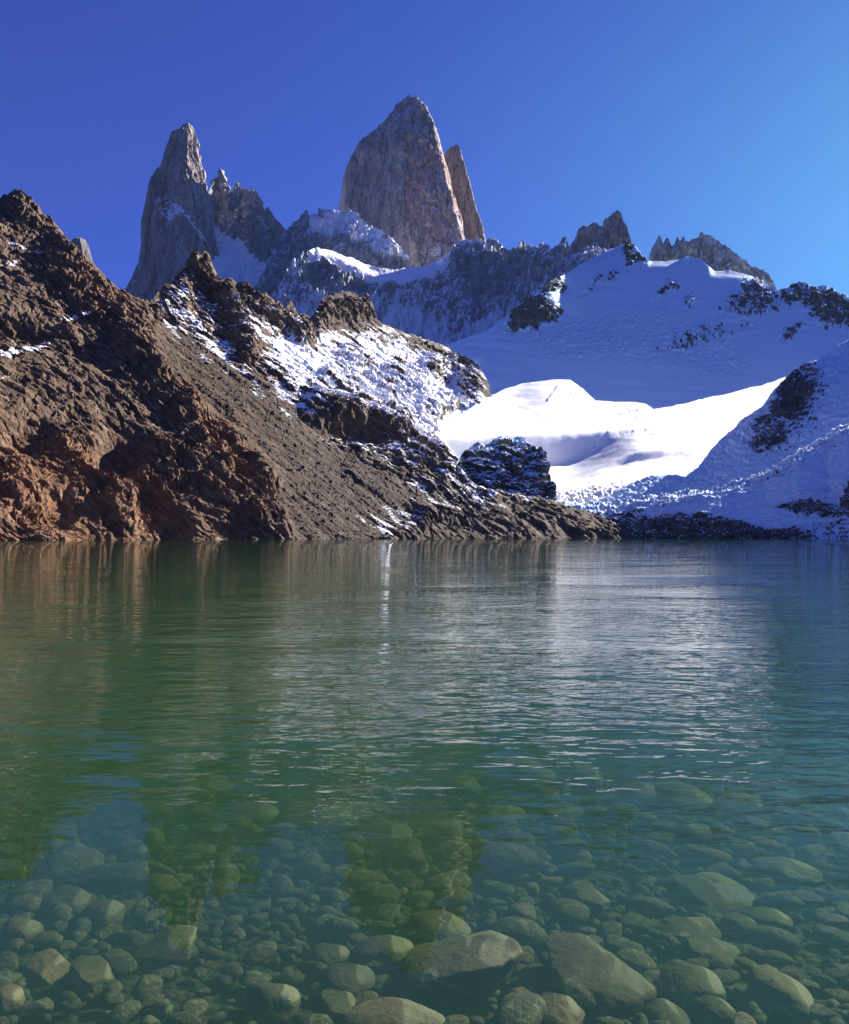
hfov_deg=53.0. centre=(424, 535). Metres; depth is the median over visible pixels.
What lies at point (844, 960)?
stone
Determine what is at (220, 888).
stone
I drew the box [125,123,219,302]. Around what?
slim granite mountain
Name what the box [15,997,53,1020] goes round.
stone
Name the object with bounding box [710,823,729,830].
stone
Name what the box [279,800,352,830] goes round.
boulder
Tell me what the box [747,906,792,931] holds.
stone
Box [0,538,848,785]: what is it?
lake water
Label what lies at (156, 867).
stone
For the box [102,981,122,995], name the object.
stone
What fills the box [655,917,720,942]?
boulder
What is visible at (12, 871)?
stone
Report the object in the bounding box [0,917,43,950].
stone
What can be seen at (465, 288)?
mountain ridge
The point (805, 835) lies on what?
stone
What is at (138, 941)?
stone
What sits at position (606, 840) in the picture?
stone
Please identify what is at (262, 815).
boulder
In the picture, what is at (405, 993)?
stone
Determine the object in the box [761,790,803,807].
stone
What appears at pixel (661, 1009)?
stone
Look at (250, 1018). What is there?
stone
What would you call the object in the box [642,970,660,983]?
stone
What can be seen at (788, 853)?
stone
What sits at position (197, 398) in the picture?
rocky hill
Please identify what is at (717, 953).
boulder
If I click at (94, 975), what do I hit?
boulder
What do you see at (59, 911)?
stone
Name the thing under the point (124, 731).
lake floor
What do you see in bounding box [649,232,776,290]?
jagged peak mountain
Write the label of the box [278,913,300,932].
stone
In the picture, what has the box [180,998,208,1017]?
stone
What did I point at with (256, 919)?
stone
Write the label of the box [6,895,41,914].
stone
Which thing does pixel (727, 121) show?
sky
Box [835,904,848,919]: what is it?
stone
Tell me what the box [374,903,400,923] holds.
stone
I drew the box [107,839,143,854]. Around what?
stone
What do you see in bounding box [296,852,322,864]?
stone
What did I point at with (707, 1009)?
stone
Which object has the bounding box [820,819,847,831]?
stone
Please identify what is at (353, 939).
stone
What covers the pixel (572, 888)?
stone
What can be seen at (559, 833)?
stone
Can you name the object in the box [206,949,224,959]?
stone
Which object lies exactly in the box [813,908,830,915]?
stone
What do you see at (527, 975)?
stone
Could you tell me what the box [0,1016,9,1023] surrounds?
stone
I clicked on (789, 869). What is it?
boulder
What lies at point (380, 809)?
stone
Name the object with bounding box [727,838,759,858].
stone
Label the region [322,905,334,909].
stone
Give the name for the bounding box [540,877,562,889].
stone
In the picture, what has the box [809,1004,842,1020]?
stone
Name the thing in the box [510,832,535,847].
stone
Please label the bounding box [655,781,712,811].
boulder
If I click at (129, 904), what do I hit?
stone
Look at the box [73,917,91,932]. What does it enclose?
stone
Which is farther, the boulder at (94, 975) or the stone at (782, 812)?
the stone at (782, 812)
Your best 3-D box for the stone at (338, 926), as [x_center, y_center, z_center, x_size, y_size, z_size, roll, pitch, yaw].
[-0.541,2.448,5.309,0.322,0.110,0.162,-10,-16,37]
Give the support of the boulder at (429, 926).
on the lake floor
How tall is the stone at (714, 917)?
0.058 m
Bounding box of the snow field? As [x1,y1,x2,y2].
[443,377,785,503]
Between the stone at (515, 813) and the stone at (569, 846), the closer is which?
the stone at (569, 846)
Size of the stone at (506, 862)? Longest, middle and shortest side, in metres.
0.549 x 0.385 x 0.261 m
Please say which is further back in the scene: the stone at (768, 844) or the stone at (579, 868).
the stone at (768, 844)
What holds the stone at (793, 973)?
on the lake floor
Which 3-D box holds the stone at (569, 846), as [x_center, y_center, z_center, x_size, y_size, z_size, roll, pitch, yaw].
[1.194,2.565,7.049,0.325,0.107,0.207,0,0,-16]
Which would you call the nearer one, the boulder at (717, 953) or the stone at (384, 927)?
the boulder at (717, 953)
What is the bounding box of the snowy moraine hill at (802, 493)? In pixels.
[556,423,848,538]
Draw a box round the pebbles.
[0,747,848,1023]
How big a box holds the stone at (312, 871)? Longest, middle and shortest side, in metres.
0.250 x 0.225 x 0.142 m
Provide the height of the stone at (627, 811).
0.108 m
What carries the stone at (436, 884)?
on the lake floor
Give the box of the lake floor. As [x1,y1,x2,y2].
[0,581,848,1023]
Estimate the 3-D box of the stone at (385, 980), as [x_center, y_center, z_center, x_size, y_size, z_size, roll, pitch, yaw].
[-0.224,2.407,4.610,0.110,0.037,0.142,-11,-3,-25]
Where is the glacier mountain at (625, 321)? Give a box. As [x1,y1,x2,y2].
[445,240,848,411]
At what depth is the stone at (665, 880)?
6.20 m
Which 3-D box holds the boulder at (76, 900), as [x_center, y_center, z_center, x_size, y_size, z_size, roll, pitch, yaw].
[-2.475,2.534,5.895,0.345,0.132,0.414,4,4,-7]
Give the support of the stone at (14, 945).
on the lake floor
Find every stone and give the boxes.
[0,843,23,858]
[0,859,26,882]
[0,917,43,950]
[0,920,5,930]
[0,950,18,971]
[0,971,22,986]
[0,984,24,1015]
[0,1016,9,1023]
[5,879,52,904]
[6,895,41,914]
[7,938,24,952]
[12,912,30,918]
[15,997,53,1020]
[25,948,70,985]
[28,931,58,946]
[39,812,63,824]
[39,838,70,856]
[41,846,104,885]
[45,823,77,840]
[45,901,71,923]
[52,921,69,932]
[55,842,84,852]
[56,940,76,953]
[69,931,86,943]
[69,955,96,964]
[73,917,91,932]
[77,861,149,895]
[79,899,125,931]
[82,947,97,954]
[97,923,122,935]
[101,948,137,976]
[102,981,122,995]
[103,931,141,945]
[103,991,124,1006]
[104,855,116,862]
[106,999,141,1023]
[107,835,135,847]
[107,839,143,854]
[118,795,140,803]
[119,844,148,861]
[120,900,134,912]
[125,800,153,812]
[129,898,148,920]
[130,934,154,948]
[130,974,162,1001]
[138,874,181,897]
[140,828,164,846]
[140,994,163,1010]
[141,909,165,926]
[147,861,175,875]
[150,967,174,983]
[167,1011,201,1023]
[173,873,193,883]
[178,844,216,856]
[178,853,200,864]
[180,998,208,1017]
[184,865,208,876]
[185,792,215,806]
[189,923,208,937]
[195,822,226,838]
[204,900,218,908]
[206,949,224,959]
[207,1011,238,1023]
[208,878,233,899]
[213,852,234,865]
[213,862,240,889]
[219,846,240,854]
[220,962,242,979]
[221,815,251,830]
[224,915,242,926]
[232,928,245,941]
[235,824,261,839]
[239,1013,259,1023]
[240,912,268,927]
[240,970,272,986]
[242,941,276,966]
[254,837,293,859]
[255,900,270,909]
[263,823,296,836]
[266,858,279,868]
[269,874,292,892]
[273,793,291,803]
[275,897,296,908]
[278,852,297,862]
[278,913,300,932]
[278,969,304,986]
[283,887,306,896]
[295,861,327,882]
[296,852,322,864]
[296,1014,332,1023]
[307,982,326,1000]
[310,914,338,929]
[311,943,350,965]
[313,962,327,980]
[318,989,354,1023]
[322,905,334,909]
[322,917,358,935]
[324,889,354,904]
[329,841,363,861]
[332,817,358,831]
[332,866,352,881]
[333,832,366,849]
[344,933,368,945]
[346,869,387,889]
[346,906,360,916]
[352,814,373,821]
[354,991,378,999]
[355,882,399,908]
[361,816,386,825]
[371,805,387,813]
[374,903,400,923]
[374,921,395,934]
[375,974,393,986]
[380,843,426,870]
[384,868,399,880]
[390,988,420,1003]
[395,870,421,883]
[399,838,421,850]
[405,890,433,911]
[421,870,470,897]
[422,818,462,849]
[425,995,461,1014]
[432,887,472,912]
[435,839,472,862]
[438,773,482,801]
[441,864,476,879]
[443,1014,468,1023]
[455,787,479,799]
[468,839,495,850]
[476,843,539,881]
[481,880,514,898]
[482,804,525,820]
[485,815,518,828]
[487,900,505,908]
[487,991,546,1023]
[489,916,547,948]
[504,826,521,839]
[505,987,529,994]
[508,902,536,922]
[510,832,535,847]
[511,892,527,901]
[514,963,540,986]
[516,896,534,905]
[519,946,534,965]
[524,987,536,993]
[529,847,545,858]
[534,787,559,804]
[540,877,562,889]
[541,803,585,821]
[547,826,578,840]
[547,898,589,927]
[549,838,588,854]
[558,861,594,876]
[561,880,594,896]
[574,885,610,916]
[577,849,591,861]
[578,927,596,935]
[584,805,607,820]
[588,934,602,945]
[594,835,617,844]
[594,1014,623,1023]
[600,921,621,937]
[603,934,644,954]
[607,802,638,819]
[608,912,622,919]
[615,948,656,974]
[618,782,656,800]
[620,914,656,934]
[628,840,670,854]
[630,895,674,918]
[637,813,656,823]
[642,832,670,844]
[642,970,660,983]
[643,998,689,1023]
[650,821,675,832]
[650,887,667,898]
[661,933,680,944]
[662,874,678,888]
[675,823,711,845]
[680,843,732,868]
[685,956,709,968]
[689,995,735,1023]
[705,862,741,880]
[707,911,722,926]
[708,792,764,821]
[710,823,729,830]
[714,969,739,985]
[720,912,761,935]
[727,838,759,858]
[733,1011,756,1023]
[734,957,755,970]
[737,944,752,956]
[743,816,770,832]
[744,925,800,954]
[745,1001,769,1021]
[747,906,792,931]
[749,836,777,851]
[752,878,774,892]
[753,891,803,913]
[755,950,789,966]
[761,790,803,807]
[771,806,796,819]
[778,968,803,980]
[783,848,794,858]
[792,826,821,843]
[792,890,825,911]
[798,979,819,991]
[801,844,826,860]
[808,859,831,872]
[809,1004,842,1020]
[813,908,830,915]
[814,912,848,931]
[814,924,848,948]
[818,780,848,806]
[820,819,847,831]
[823,964,848,985]
[823,988,848,1004]
[825,889,848,905]
[827,831,848,858]
[828,1016,844,1023]
[831,901,848,908]
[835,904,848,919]
[836,807,848,822]
[840,956,848,964]
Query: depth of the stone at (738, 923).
5.35 m
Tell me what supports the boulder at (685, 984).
on the lake floor
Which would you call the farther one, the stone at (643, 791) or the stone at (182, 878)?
the stone at (643, 791)
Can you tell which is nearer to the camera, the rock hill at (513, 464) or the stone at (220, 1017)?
the stone at (220, 1017)
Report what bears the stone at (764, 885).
on the lake floor
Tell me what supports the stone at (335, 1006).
on the lake floor
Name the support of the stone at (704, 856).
on the lake floor
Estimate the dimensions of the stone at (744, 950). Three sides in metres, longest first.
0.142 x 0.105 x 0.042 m
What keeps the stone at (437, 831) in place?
on the lake floor
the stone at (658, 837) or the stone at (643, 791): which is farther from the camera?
the stone at (643, 791)
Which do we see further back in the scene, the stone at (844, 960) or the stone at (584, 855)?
the stone at (584, 855)
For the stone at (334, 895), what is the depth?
5.90 m
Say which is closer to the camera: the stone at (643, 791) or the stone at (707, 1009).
the stone at (707, 1009)
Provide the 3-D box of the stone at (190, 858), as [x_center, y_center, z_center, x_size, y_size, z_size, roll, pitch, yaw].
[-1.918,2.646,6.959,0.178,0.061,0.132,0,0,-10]
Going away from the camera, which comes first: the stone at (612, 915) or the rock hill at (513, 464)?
the stone at (612, 915)
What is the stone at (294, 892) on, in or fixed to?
on the lake floor
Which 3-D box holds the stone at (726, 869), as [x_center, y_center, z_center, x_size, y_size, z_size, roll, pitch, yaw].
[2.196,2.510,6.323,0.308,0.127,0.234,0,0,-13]
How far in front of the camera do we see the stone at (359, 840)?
7.22 m
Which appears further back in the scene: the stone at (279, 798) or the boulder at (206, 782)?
the boulder at (206, 782)
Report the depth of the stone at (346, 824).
7.85 m
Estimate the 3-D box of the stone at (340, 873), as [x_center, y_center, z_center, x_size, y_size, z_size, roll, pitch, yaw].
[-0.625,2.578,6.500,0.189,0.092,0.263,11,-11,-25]
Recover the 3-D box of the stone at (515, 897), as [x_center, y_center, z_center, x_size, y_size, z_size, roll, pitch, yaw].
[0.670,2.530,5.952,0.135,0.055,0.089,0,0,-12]
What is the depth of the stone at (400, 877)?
6.35 m
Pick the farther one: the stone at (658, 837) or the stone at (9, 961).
the stone at (658, 837)
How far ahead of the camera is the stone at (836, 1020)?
4.08 m
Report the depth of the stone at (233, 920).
5.50 m
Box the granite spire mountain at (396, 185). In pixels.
[339,95,464,266]
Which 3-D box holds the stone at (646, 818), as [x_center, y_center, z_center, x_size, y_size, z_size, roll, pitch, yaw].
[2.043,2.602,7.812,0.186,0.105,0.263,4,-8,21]
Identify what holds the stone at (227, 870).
on the lake floor
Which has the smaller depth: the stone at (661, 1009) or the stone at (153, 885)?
the stone at (661, 1009)
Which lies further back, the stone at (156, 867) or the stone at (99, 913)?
the stone at (156, 867)
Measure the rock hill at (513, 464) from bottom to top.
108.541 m
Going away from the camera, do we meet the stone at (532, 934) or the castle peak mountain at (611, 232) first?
the stone at (532, 934)
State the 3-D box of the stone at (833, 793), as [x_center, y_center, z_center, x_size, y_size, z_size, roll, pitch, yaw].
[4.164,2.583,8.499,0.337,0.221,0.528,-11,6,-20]
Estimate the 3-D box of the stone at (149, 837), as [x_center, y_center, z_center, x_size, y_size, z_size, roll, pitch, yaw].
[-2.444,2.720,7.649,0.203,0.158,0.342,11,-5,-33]
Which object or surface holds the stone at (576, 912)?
on the lake floor
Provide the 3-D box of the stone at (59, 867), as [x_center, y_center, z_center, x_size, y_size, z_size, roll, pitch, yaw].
[-2.769,2.608,6.696,0.426,0.214,0.500,11,9,9]
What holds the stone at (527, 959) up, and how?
on the lake floor
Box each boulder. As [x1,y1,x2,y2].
[40,885,96,916]
[69,955,115,996]
[131,924,197,969]
[171,773,232,800]
[227,802,278,827]
[244,982,300,1023]
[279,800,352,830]
[323,963,375,995]
[343,997,444,1023]
[350,935,413,974]
[356,820,412,849]
[398,930,522,1007]
[409,910,470,942]
[499,757,556,789]
[540,989,585,1023]
[545,933,656,1023]
[556,761,604,792]
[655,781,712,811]
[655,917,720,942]
[659,959,725,1010]
[666,872,757,916]
[684,934,739,969]
[747,964,814,1021]
[751,857,823,883]
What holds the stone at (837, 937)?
on the lake floor
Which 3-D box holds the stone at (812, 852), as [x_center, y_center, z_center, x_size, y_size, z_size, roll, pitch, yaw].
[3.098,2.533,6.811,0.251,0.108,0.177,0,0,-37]
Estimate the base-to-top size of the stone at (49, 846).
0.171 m
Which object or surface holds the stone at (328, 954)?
on the lake floor
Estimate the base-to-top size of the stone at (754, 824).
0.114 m
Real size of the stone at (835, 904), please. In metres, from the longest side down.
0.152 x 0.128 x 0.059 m
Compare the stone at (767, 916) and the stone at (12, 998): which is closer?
the stone at (12, 998)
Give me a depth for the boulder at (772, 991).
4.30 m
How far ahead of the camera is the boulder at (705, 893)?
5.82 m
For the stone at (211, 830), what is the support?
on the lake floor
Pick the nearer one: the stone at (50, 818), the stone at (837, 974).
the stone at (837, 974)
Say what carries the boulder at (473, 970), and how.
on the lake floor
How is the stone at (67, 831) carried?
on the lake floor
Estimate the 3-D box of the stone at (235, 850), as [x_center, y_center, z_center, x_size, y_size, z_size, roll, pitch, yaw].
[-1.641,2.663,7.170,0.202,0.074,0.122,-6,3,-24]
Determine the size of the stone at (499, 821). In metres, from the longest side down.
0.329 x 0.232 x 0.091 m
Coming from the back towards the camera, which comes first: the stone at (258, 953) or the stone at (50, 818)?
the stone at (50, 818)
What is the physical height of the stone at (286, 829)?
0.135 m
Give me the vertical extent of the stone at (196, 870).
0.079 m
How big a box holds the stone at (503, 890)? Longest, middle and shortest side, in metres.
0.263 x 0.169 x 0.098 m
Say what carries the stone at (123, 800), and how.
on the lake floor
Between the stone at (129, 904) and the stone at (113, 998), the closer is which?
the stone at (113, 998)
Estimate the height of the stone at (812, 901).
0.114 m
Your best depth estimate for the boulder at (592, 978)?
4.37 m
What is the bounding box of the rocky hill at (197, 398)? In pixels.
[0,189,635,571]
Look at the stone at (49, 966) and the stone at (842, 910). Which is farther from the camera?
the stone at (842, 910)
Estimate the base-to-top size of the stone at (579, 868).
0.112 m
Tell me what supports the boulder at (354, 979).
on the lake floor
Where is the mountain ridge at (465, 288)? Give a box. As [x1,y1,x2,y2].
[269,236,613,345]
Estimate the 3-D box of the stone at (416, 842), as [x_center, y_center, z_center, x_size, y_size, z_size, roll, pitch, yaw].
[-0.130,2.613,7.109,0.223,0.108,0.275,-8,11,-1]
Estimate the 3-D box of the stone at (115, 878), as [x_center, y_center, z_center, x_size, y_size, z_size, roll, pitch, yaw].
[-2.323,2.555,6.357,0.526,0.195,0.384,-5,3,13]
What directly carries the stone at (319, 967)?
on the lake floor
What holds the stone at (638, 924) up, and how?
on the lake floor
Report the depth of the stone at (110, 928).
5.35 m
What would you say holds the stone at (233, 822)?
on the lake floor
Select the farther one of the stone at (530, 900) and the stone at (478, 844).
the stone at (478, 844)
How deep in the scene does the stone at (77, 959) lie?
4.86 m
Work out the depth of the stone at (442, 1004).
4.25 m
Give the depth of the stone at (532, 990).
4.44 m
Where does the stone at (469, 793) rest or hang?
on the lake floor
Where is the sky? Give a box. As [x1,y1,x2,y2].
[0,0,848,296]
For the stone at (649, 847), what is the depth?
6.87 m
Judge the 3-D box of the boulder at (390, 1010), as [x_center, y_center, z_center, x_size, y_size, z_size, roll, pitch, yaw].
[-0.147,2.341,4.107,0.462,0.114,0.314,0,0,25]
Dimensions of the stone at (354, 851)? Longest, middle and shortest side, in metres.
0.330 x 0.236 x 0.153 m
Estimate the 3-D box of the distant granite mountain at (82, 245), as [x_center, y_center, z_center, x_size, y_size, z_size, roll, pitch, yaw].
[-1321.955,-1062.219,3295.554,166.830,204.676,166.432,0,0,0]
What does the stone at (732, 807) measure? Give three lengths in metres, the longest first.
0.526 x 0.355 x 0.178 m
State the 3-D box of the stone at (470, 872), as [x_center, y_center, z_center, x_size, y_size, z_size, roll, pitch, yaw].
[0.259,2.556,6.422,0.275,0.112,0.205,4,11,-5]
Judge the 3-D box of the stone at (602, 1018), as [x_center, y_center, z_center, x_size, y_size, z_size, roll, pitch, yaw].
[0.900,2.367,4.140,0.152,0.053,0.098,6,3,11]
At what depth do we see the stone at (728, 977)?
4.58 m
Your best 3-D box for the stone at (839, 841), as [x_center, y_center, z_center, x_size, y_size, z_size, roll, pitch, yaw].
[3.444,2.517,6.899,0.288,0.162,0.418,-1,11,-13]
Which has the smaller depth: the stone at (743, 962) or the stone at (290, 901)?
the stone at (743, 962)
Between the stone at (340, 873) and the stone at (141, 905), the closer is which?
the stone at (141, 905)
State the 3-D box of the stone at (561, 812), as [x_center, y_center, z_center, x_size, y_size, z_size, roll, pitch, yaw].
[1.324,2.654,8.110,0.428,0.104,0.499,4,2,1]
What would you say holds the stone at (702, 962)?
on the lake floor
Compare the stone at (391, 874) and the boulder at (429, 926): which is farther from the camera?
the stone at (391, 874)
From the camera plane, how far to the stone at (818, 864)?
6.42 m
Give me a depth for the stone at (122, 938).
5.18 m
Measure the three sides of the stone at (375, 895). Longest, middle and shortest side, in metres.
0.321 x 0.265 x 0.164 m
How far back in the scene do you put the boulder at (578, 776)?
9.32 m
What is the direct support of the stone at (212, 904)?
on the lake floor
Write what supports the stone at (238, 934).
on the lake floor
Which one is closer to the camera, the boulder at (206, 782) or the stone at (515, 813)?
the stone at (515, 813)
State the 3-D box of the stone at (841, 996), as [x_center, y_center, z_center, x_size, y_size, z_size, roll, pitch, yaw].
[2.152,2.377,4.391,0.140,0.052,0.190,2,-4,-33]
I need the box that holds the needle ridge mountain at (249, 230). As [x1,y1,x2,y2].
[207,169,285,287]
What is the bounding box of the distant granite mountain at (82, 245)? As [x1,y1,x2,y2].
[72,237,92,261]
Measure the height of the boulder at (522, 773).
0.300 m
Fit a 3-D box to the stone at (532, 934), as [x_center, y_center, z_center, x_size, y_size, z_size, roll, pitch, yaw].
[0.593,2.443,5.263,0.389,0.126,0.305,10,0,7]
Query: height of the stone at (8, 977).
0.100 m
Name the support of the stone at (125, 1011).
on the lake floor
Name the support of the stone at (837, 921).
on the lake floor
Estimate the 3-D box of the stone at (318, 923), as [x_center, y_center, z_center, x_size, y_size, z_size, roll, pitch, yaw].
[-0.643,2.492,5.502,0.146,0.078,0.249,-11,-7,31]
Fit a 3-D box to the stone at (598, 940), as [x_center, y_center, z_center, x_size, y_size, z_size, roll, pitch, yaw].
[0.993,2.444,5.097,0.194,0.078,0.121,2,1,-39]
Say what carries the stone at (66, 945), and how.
on the lake floor
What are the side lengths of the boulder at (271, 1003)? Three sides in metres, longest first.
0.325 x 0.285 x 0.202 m
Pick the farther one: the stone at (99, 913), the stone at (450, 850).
the stone at (450, 850)
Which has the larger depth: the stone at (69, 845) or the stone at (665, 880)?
the stone at (69, 845)
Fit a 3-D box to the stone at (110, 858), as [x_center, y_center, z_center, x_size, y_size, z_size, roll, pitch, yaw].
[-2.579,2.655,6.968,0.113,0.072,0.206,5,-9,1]
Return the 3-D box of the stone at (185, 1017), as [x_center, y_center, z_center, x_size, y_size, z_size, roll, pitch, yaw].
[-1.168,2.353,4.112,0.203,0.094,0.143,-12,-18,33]
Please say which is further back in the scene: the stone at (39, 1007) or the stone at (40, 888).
the stone at (40, 888)
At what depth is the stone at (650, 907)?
5.61 m
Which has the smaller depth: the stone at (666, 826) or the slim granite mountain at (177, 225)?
the stone at (666, 826)
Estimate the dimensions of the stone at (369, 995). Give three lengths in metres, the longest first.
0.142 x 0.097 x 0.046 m
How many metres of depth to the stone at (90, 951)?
5.01 m
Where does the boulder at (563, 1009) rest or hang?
on the lake floor
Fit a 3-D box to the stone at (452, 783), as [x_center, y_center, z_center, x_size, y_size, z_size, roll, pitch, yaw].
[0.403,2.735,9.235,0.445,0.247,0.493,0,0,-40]
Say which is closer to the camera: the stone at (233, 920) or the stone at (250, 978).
the stone at (250, 978)
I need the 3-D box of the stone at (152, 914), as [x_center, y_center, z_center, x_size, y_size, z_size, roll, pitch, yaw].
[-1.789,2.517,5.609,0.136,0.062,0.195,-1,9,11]
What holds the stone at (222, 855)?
on the lake floor
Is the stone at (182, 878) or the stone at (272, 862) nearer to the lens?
the stone at (182, 878)
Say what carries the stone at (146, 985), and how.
on the lake floor
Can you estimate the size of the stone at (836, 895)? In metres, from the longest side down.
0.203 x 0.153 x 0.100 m
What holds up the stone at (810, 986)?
on the lake floor
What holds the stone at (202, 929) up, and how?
on the lake floor
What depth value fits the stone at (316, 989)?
4.45 m
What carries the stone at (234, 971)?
on the lake floor
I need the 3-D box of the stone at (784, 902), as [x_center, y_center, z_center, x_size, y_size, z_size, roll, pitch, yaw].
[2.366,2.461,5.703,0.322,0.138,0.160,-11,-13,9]
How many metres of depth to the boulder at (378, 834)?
7.45 m
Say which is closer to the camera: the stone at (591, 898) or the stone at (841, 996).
the stone at (841, 996)
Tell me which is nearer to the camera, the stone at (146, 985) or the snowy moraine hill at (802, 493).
the stone at (146, 985)
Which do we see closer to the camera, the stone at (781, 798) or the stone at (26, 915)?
the stone at (26, 915)
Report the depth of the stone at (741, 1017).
4.10 m
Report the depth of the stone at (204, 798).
9.03 m
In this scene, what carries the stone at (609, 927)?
on the lake floor
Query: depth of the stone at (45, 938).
5.19 m
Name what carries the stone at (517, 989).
on the lake floor
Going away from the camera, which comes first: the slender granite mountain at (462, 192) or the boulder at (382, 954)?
the boulder at (382, 954)
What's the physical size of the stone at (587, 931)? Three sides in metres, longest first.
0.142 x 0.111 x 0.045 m
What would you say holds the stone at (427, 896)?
on the lake floor
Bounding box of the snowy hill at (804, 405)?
[581,339,848,504]
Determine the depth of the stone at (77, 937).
5.25 m
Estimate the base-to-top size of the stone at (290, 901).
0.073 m
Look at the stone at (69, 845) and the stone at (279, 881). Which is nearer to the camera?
the stone at (279, 881)
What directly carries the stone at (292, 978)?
on the lake floor
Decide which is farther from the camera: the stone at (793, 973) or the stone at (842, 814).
the stone at (842, 814)
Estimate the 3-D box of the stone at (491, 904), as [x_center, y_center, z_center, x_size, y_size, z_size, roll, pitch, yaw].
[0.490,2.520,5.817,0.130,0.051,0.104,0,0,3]
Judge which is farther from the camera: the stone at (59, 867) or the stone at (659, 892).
the stone at (59, 867)
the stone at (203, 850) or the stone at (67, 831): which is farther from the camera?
the stone at (67, 831)
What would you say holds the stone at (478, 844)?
on the lake floor
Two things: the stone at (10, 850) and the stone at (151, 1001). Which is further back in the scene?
the stone at (10, 850)
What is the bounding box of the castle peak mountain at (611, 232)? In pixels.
[570,210,631,254]
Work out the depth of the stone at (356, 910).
5.69 m
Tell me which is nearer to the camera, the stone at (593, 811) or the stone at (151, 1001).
the stone at (151, 1001)
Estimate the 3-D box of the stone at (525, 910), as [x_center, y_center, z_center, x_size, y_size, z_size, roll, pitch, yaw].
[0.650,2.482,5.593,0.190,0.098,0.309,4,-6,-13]
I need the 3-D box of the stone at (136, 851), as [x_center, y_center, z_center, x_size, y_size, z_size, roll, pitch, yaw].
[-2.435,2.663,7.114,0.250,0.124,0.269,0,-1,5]
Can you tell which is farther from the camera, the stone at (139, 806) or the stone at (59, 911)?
the stone at (139, 806)
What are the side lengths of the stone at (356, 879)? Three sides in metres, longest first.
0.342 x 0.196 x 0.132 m
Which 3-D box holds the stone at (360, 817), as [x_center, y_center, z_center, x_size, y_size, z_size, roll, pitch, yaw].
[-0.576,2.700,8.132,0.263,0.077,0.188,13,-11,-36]
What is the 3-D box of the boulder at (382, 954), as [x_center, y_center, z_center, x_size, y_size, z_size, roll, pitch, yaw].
[-0.246,2.419,4.930,0.386,0.146,0.439,-4,-5,-7]
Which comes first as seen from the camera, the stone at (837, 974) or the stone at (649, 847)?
the stone at (837, 974)
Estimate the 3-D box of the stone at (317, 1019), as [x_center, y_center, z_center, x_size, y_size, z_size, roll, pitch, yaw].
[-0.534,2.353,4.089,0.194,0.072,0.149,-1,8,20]
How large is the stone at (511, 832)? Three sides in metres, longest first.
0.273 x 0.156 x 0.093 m
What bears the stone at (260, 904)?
on the lake floor
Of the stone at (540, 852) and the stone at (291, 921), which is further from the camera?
the stone at (540, 852)
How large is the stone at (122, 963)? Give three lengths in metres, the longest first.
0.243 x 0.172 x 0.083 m
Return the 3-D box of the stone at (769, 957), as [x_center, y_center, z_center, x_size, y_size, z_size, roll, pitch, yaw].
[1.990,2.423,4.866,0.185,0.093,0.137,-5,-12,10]
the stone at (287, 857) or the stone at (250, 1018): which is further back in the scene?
the stone at (287, 857)
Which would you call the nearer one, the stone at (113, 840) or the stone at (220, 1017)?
the stone at (220, 1017)
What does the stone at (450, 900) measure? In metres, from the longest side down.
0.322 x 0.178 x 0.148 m
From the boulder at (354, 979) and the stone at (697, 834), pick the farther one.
the stone at (697, 834)
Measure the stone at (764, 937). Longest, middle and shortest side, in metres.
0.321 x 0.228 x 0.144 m
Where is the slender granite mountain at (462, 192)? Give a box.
[444,145,485,241]
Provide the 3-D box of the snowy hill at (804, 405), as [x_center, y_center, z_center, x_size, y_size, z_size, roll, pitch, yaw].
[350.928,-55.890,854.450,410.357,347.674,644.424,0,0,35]
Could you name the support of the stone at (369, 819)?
on the lake floor
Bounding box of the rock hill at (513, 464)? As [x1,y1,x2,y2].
[456,436,556,500]
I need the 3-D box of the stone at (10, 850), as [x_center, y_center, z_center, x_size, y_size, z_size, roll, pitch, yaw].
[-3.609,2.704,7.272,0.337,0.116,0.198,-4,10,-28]
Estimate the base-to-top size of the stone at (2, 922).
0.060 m
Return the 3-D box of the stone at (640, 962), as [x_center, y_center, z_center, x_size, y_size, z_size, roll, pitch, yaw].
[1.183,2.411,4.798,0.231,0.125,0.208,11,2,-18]
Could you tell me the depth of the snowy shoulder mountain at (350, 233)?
2866.21 m
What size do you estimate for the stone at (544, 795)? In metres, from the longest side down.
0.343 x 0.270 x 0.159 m
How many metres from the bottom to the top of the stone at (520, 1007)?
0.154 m
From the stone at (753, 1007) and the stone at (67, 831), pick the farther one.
the stone at (67, 831)
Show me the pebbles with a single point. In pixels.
(68, 1002)
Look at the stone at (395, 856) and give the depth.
6.68 m
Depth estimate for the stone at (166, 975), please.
4.65 m
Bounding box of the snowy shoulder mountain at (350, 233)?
[254,208,412,295]
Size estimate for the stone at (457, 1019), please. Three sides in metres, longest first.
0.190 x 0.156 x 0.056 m
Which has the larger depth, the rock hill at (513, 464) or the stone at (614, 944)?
the rock hill at (513, 464)
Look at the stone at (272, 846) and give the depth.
7.05 m
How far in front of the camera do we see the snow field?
932.16 m
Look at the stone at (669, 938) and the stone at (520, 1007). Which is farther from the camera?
the stone at (669, 938)
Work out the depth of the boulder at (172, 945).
4.94 m
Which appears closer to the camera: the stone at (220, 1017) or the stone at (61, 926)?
the stone at (220, 1017)

